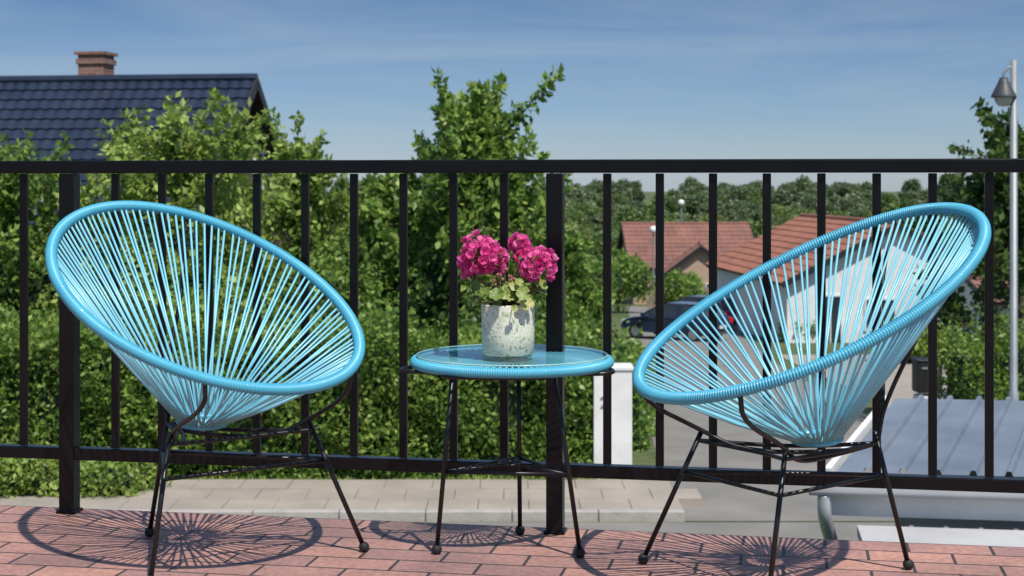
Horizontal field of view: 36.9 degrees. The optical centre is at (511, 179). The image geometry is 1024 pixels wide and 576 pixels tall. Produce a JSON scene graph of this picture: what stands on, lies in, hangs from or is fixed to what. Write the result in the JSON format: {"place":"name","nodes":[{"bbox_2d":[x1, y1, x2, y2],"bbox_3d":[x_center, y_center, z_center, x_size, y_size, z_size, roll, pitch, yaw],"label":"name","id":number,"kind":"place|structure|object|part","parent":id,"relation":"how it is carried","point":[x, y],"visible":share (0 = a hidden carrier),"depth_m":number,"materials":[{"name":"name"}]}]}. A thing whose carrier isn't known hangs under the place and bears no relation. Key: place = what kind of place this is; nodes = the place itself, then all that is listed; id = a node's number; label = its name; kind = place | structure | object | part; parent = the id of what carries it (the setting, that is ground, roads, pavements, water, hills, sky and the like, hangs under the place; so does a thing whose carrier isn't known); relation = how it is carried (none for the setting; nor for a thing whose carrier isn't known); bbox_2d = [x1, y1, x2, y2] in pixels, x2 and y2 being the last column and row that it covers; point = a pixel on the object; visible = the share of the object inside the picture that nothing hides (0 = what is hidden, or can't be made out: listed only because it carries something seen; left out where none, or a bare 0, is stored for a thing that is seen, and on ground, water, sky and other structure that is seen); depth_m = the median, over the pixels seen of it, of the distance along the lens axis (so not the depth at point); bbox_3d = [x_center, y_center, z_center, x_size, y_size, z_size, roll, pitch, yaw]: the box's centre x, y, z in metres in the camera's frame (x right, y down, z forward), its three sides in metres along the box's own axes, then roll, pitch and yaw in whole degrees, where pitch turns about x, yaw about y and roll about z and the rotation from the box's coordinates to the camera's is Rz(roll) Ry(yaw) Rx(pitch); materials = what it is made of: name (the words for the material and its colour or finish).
{"place":"outdoors","nodes":[
{"label":"outdoors","id":0,"kind":"place"},
{"bbox_2d":[0,73,257,250],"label":"roof tiles","id":1,"kind":"object","parent":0,"point":[47,109],"visible":0.36,"depth_m":34.69,"materials":[{"name":"blue tile"}]},
{"bbox_2d":[74,51,117,74],"bbox_3d":[-9.706,-2.162,35.853,0.760,1.625,0.760,0,0,8],"label":"chimney","id":2,"kind":"object","parent":1,"relation":"on","point":[96,62],"visible":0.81,"depth_m":35.55,"materials":[{"name":"brick"}]},
{"bbox_2d":[0,479,702,521],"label":"pavement","id":3,"kind":"structure","parent":0,"point":[496,500],"depth_m":18.45,"materials":[{"name":"concrete"}]},
{"bbox_2d":[0,0,1023,191],"label":"sky","id":4,"kind":"structure","parent":0,"point":[646,79],"materials":[{"name":"blue"}]},
{"bbox_2d":[292,192,927,521],"bbox_3d":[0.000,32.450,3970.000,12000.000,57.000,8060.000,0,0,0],"label":"ground","id":5,"kind":"structure","parent":0,"point":[646,457],"depth_m":54.01,"materials":[{"name":"green plant"}]},
{"bbox_2d":[0,443,30,498],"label":"shrub","id":6,"kind":"object","parent":5,"relation":"on","point":[9,484],"visible":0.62,"depth_m":18.60,"materials":[{"name":"green plant"}]},
{"bbox_2d":[0,301,80,334],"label":"garden shrub","id":7,"kind":"object","parent":5,"relation":"on","point":[33,315],"visible":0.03,"depth_m":22.28,"materials":[{"name":"green plant"}]},
{"bbox_2d":[0,439,90,497],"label":"shrub","id":8,"kind":"object","parent":5,"relation":"on","point":[41,472],"visible":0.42,"depth_m":18.65,"materials":[{"name":"green plant"}]},
{"bbox_2d":[0,129,144,323],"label":"apple tree","id":9,"kind":"object","parent":5,"relation":"on","point":[10,196],"visible":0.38,"depth_m":24.47,"materials":[{"name":"green plant"}]},
{"bbox_2d":[0,219,203,326],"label":"garden shrub","id":10,"kind":"object","parent":5,"relation":"on","point":[43,290],"visible":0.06,"depth_m":24.27,"materials":[{"name":"green plant"}]},
{"bbox_2d":[49,445,172,497],"bbox_3d":[-4.976,3.833,19.004,1.491,1.068,1.104,0,0,0],"label":"shrub","id":11,"kind":"object","parent":5,"relation":"on","point":[101,479],"visible":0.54,"depth_m":18.67,"materials":[{"name":"green plant"}]},
{"bbox_2d":[38,110,290,277],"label":"walls","id":12,"kind":"structure","parent":5,"relation":"on","point":[250,120],"depth_m":35.62,"materials":[{"name":"white wood"}]},
{"bbox_2d":[34,78,276,255],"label":"roof trim","id":13,"kind":"structure","parent":12,"relation":"on","point":[258,105],"depth_m":35.50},
{"bbox_2d":[217,149,270,192],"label":"window frames","id":14,"kind":"structure","parent":12,"relation":"attached to","point":[264,152],"depth_m":36.36,"materials":[{"name":"white paint"}]},
{"bbox_2d":[258,154,268,188],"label":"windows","id":15,"kind":"structure","parent":12,"relation":"attached to","point":[265,155],"depth_m":36.62,"materials":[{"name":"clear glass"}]},
{"bbox_2d":[52,265,298,348],"bbox_3d":[-4.913,2.913,22.846,3.938,3.306,2.516,0,0,0],"label":"garden shrub","id":16,"kind":"object","parent":5,"relation":"on","point":[219,318],"visible":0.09,"depth_m":22.66,"materials":[{"name":"green plant"}]},
{"bbox_2d":[33,87,326,322],"bbox_3d":[-5.362,1.302,24.641,4.845,5.530,4.723,0,0,-13],"label":"apple tree","id":17,"kind":"object","parent":5,"relation":"on","point":[165,141],"visible":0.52,"depth_m":24.36,"materials":[{"name":"green plant"}]},
{"bbox_2d":[152,237,389,328],"bbox_3d":[-4.041,2.426,24.486,4.462,3.084,2.024,0,0,17],"label":"garden shrub","id":18,"kind":"object","parent":5,"relation":"on","point":[339,285],"visible":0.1,"depth_m":23.83,"materials":[{"name":"green plant"}]},
{"bbox_2d":[0,263,593,481],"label":"clipped hedge","id":19,"kind":"object","parent":5,"relation":"on","point":[428,394],"visible":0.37,"depth_m":20.05,"materials":[{"name":"green plant"}]},
{"bbox_2d":[252,109,392,311],"bbox_3d":[-3.418,1.485,27.354,3.205,5.536,2.336,0,0,-35],"label":"apple tree","id":20,"kind":"object","parent":5,"relation":"on","point":[319,208],"visible":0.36,"depth_m":26.91,"materials":[{"name":"green plant"}]},
{"bbox_2d":[234,298,430,349],"bbox_3d":[-2.794,3.152,22.770,3.431,2.822,2.112,0,0,0],"label":"garden shrub","id":21,"kind":"object","parent":5,"relation":"on","point":[372,313],"visible":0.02,"depth_m":22.58,"materials":[{"name":"green plant"}]},
{"bbox_2d":[264,177,436,274],"bbox_3d":[-2.301,2.190,30.971,4.920,4.530,4.672,0,0,-39],"label":"oak tree","id":22,"kind":"object","parent":5,"relation":"on","point":[326,198],"visible":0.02,"depth_m":30.76,"materials":[{"name":"green plant"}]},
{"bbox_2d":[161,473,597,484],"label":"verge grass","id":23,"kind":"structure","parent":5,"relation":"on","point":[474,477],"depth_m":19.82,"materials":[{"name":"green plant"}]},
{"bbox_2d":[336,155,428,320],"bbox_3d":[-2.065,1.831,25.544,2.202,4.641,2.194,0,0,0],"label":"maple tree","id":24,"kind":"object","parent":5,"relation":"on","point":[383,188],"visible":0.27,"depth_m":25.28,"materials":[{"name":"green plant"}]},
{"bbox_2d":[364,62,573,341],"bbox_3d":[-0.569,1.102,24.623,2.996,5.933,2.782,0,0,-35],"label":"maple tree","id":25,"kind":"object","parent":5,"relation":"on","point":[475,124],"visible":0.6,"depth_m":24.28,"materials":[{"name":"green plant"}]},
{"bbox_2d":[370,237,569,339],"bbox_3d":[-0.732,2.476,25.381,3.411,3.180,2.292,0,0,0],"label":"garden shrub","id":26,"kind":"object","parent":5,"relation":"on","point":[435,275],"visible":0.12,"depth_m":24.60,"materials":[{"name":"green plant"}]},
{"bbox_2d":[496,134,545,323],"bbox_3d":[0.133,1.684,25.429,1.536,4.937,1.317,0,0,0],"label":"maple tree","id":27,"kind":"object","parent":5,"relation":"on","point":[514,218],"visible":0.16,"depth_m":25.23,"materials":[{"name":"green plant"}]},
{"bbox_2d":[422,285,628,439],"bbox_3d":[0.110,2.999,22.777,3.150,2.936,2.324,0,0,31],"label":"garden shrub","id":28,"kind":"object","parent":5,"relation":"on","point":[476,312],"visible":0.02,"depth_m":22.51,"materials":[{"name":"green plant"}]},
{"bbox_2d":[542,318,615,357],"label":"garden shrub","id":29,"kind":"object","parent":5,"relation":"on","point":[595,341],"visible":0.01,"depth_m":25.88,"materials":[{"name":"green plant"}]},
{"bbox_2d":[539,225,620,336],"bbox_3d":[0.775,2.449,26.926,1.994,3.631,2.150,0,0,36],"label":"maple tree","id":30,"kind":"object","parent":5,"relation":"on","point":[574,276],"visible":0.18,"depth_m":26.77,"materials":[{"name":"green plant"}]},
{"bbox_2d":[582,275,600,303],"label":"garden shrub","id":31,"kind":"object","parent":5,"relation":"on","point":[596,296],"visible":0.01,"depth_m":61.27,"materials":[{"name":"green plant"}]},
{"bbox_2d":[575,303,612,335],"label":"garden shrub","id":32,"kind":"object","parent":5,"relation":"on","point":[600,323],"visible":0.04,"depth_m":55.15,"materials":[{"name":"green plant"}]},
{"bbox_2d":[579,256,615,300],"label":"garden shrub","id":33,"kind":"object","parent":5,"relation":"on","point":[587,264],"visible":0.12,"depth_m":83.15,"materials":[{"name":"green plant"}]},
{"bbox_2d":[592,363,633,464],"bbox_3d":[1.310,3.195,20.150,0.620,1.540,0.540,0,0,0],"label":"gate post","id":34,"kind":"object","parent":5,"relation":"on","point":[622,414],"visible":0.43,"depth_m":19.94,"materials":[{"name":"white paint"}]},
{"bbox_2d":[597,299,655,451],"bbox_3d":[1.971,3.607,28.493,1.606,2.451,11.323,0,0,5],"label":"clipped hedge","id":35,"kind":"object","parent":5,"relation":"on","point":[643,418],"visible":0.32,"depth_m":24.32,"materials":[{"name":"green plant"}]},
{"bbox_2d":[598,247,655,312],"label":"garden shrub","id":36,"kind":"object","parent":5,"relation":"on","point":[630,275],"visible":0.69,"depth_m":87.20,"materials":[{"name":"green plant"}]},
{"bbox_2d":[621,241,655,304],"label":"walls","id":37,"kind":"structure","parent":5,"relation":"on","point":[637,303],"depth_m":104.39,"materials":[{"name":"brick"}]},
{"bbox_2d":[616,223,753,269],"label":"roof trim","id":38,"kind":"structure","parent":37,"relation":"on","point":[621,239],"depth_m":110.09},
{"bbox_2d":[621,222,753,267],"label":"roof tiles","id":39,"kind":"object","parent":38,"relation":"on","point":[680,238],"visible":0.68,"depth_m":107.42,"materials":[{"name":"red tile"}]},
{"bbox_2d":[311,173,1008,260],"bbox_3d":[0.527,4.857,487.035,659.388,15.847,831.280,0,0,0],"label":"distant trees","id":40,"kind":"object","parent":5,"relation":"on","point":[736,203],"visible":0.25,"depth_m":361.46,"materials":[{"name":"green plant"}]},
{"bbox_2d":[651,268,704,303],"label":"garden shrub","id":41,"kind":"object","parent":5,"relation":"on","point":[678,285],"visible":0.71,"depth_m":87.23,"materials":[{"name":"green plant"}]},
{"bbox_2d":[647,287,708,309],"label":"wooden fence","id":42,"kind":"object","parent":5,"relation":"on","point":[650,304],"visible":0.06,"depth_m":91.98,"materials":[{"name":"brown wood"}]},
{"bbox_2d":[678,200,683,221],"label":"street lamp","id":43,"kind":"object","parent":5,"relation":"on","point":[681,203],"visible":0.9,"depth_m":117.95,"materials":[{"name":"metal"}]},
{"bbox_2d":[664,249,708,286],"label":"walls","id":44,"kind":"structure","parent":5,"relation":"on","point":[697,261],"depth_m":98.03,"materials":[{"name":"paint"}]},
{"bbox_2d":[664,243,717,276],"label":"roof trim","id":45,"kind":"structure","parent":44,"relation":"on","point":[690,255],"depth_m":97.74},
{"bbox_2d":[664,240,718,272],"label":"roof tiles","id":46,"kind":"object","parent":45,"relation":"on","point":[683,256],"visible":0.61,"depth_m":100.94,"materials":[{"name":"red ceramic"}]},
{"bbox_2d":[777,314,815,341],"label":"garden shrub","id":47,"kind":"object","parent":5,"relation":"on","point":[780,334],"visible":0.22,"depth_m":59.86,"materials":[{"name":"green plant"}]},
{"bbox_2d":[717,229,952,342],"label":"walls","id":48,"kind":"structure","parent":5,"relation":"on","point":[724,278],"depth_m":59.94,"materials":[{"name":"white paint"}]},
{"bbox_2d":[705,213,898,282],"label":"roof tiles","id":49,"kind":"object","parent":48,"relation":"on","point":[800,229],"visible":0.37,"depth_m":67.50,"materials":[{"name":"red tile"}]},
{"bbox_2d":[705,216,956,287],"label":"roof trim","id":50,"kind":"structure","parent":48,"relation":"on","point":[842,254],"depth_m":59.51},
{"bbox_2d":[826,297,893,342],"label":"windows","id":51,"kind":"structure","parent":48,"relation":"attached to","point":[835,308],"depth_m":59.77,"materials":[{"name":"black glass"}]},
{"bbox_2d":[826,295,896,342],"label":"window frames","id":52,"kind":"structure","parent":48,"relation":"attached to","point":[895,311],"depth_m":59.77,"materials":[{"name":"white paint"}]},
{"bbox_2d":[808,395,1023,546],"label":"carport","id":53,"kind":"object","parent":5,"relation":"on","point":[963,518],"visible":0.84,"depth_m":9.07,"materials":[{"name":"paint"}]},
{"bbox_2d":[883,316,956,363],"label":"garden shrub","id":54,"kind":"object","parent":5,"relation":"on","point":[920,349],"visible":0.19,"depth_m":47.20,"materials":[{"name":"green plant"}]},
{"bbox_2d":[911,357,941,398],"bbox_3d":[6.620,3.507,24.500,0.440,1.335,0.400,0,0,0],"label":"trash bin","id":55,"kind":"object","parent":5,"relation":"on","point":[919,374],"visible":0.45,"depth_m":24.32,"materials":[{"name":"black plastic"}]},
{"bbox_2d":[884,96,1023,352],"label":"oak tree","id":56,"kind":"object","parent":5,"relation":"on","point":[997,145],"visible":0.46,"depth_m":26.38,"materials":[{"name":"green plant"}]},
{"bbox_2d":[937,274,1009,343],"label":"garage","id":57,"kind":"structure","parent":5,"relation":"on","point":[974,287],"depth_m":53.46,"materials":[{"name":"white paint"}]},
{"bbox_2d":[945,331,1002,364],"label":"garden shrub","id":58,"kind":"object","parent":5,"relation":"on","point":[963,349],"depth_m":32.82,"materials":[{"name":"green plant"}]},
{"bbox_2d":[937,271,1023,400],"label":"clipped hedge","id":59,"kind":"object","parent":5,"relation":"on","point":[964,379],"visible":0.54,"depth_m":22.25,"materials":[{"name":"green plant"}]},
{"bbox_2d":[994,309,1009,331],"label":"garden shrub","id":60,"kind":"object","parent":5,"relation":"on","point":[1002,321],"visible":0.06,"depth_m":47.29,"materials":[{"name":"green plant"}]},
{"bbox_2d":[991,60,1018,400],"bbox_3d":[6.370,1.200,19.900,0.320,5.500,0.320,0,0,-43],"label":"street lamp","id":61,"kind":"object","parent":5,"relation":"on","point":[1004,93],"visible":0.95,"depth_m":19.86,"materials":[{"name":"metal"}]},
{"bbox_2d":[423,522,894,539],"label":"road","id":62,"kind":"structure","parent":0,"point":[843,530],"depth_m":17.44,"materials":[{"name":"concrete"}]},
{"bbox_2d":[627,306,927,520],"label":"side street","id":63,"kind":"structure","parent":0,"point":[723,502],"depth_m":22.66,"materials":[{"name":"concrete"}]},
{"bbox_2d":[650,226,655,285],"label":"street lamp","id":64,"kind":"object","parent":63,"relation":"on","point":[652,229],"visible":0.85,"depth_m":99.94,"materials":[{"name":"metal"}]},
{"bbox_2d":[621,301,732,341],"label":"parked car","id":65,"kind":"object","parent":63,"relation":"on","point":[673,311],"visible":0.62,"depth_m":61.32,"materials":[{"name":"blue paint"}]},
{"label":"windows","id":66,"kind":"part","parent":65,"relation":"part of","materials":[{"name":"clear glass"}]},
{"bbox_2d":[673,295,736,324],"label":"parked car","id":67,"kind":"object","parent":63,"relation":"on","point":[722,305],"visible":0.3,"depth_m":68.55,"materials":[{"name":"paint"}]},
{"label":"windows","id":68,"kind":"part","parent":67,"relation":"part of","materials":[{"name":"black glass"}]},
{"bbox_2d":[782,355,946,402],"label":"driveway","id":69,"kind":"structure","parent":0,"point":[903,388],"depth_m":40.51,"materials":[{"name":"concrete"}]},
{"bbox_3d":[-0.045,2.600,3.969,13.800,2.880,0.240,0,0,10],"label":"support wall","id":70,"kind":"object","parent":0,"visible":0},
{"bbox_2d":[0,505,1023,575],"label":"tiles","id":71,"kind":"object","parent":70,"relation":"on","point":[41,541],"visible":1,"depth_m":3.93,"materials":[{"name":"ceramic"}]},
{"bbox_2d":[45,200,368,575],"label":"string lounge chair","id":72,"kind":"object","parent":71,"relation":"on","point":[145,366],"visible":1,"depth_m":3.96,"materials":[{"name":"teal plastic"}]},
{"bbox_2d":[399,344,614,557],"bbox_3d":[-0.011,0.700,3.970,0.551,0.503,0.528,0,0,0],"label":"round side table","id":73,"kind":"object","parent":71,"relation":"on","point":[460,362],"visible":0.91,"depth_m":3.88,"materials":[{"name":"teal plastic"}]},
{"bbox_2d":[456,229,558,356],"bbox_3d":[-0.011,0.287,3.950,0.262,0.322,0.217,0,0,0],"label":"potted geranium","id":74,"kind":"object","parent":73,"relation":"on","point":[508,320],"visible":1,"depth_m":3.89,"materials":[{"name":"ceramic"}]},
{"bbox_2d":[0,158,1023,534],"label":"metal railing","id":75,"kind":"object","parent":71,"relation":"on","point":[68,452],"visible":0.9,"depth_m":4.15,"materials":[{"name":"black metal"}]},
{"bbox_2d":[632,202,990,575],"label":"string lounge chair","id":76,"kind":"object","parent":71,"relation":"on","point":[841,411],"visible":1,"depth_m":3.71,"materials":[{"name":"teal plastic"}]}
]}

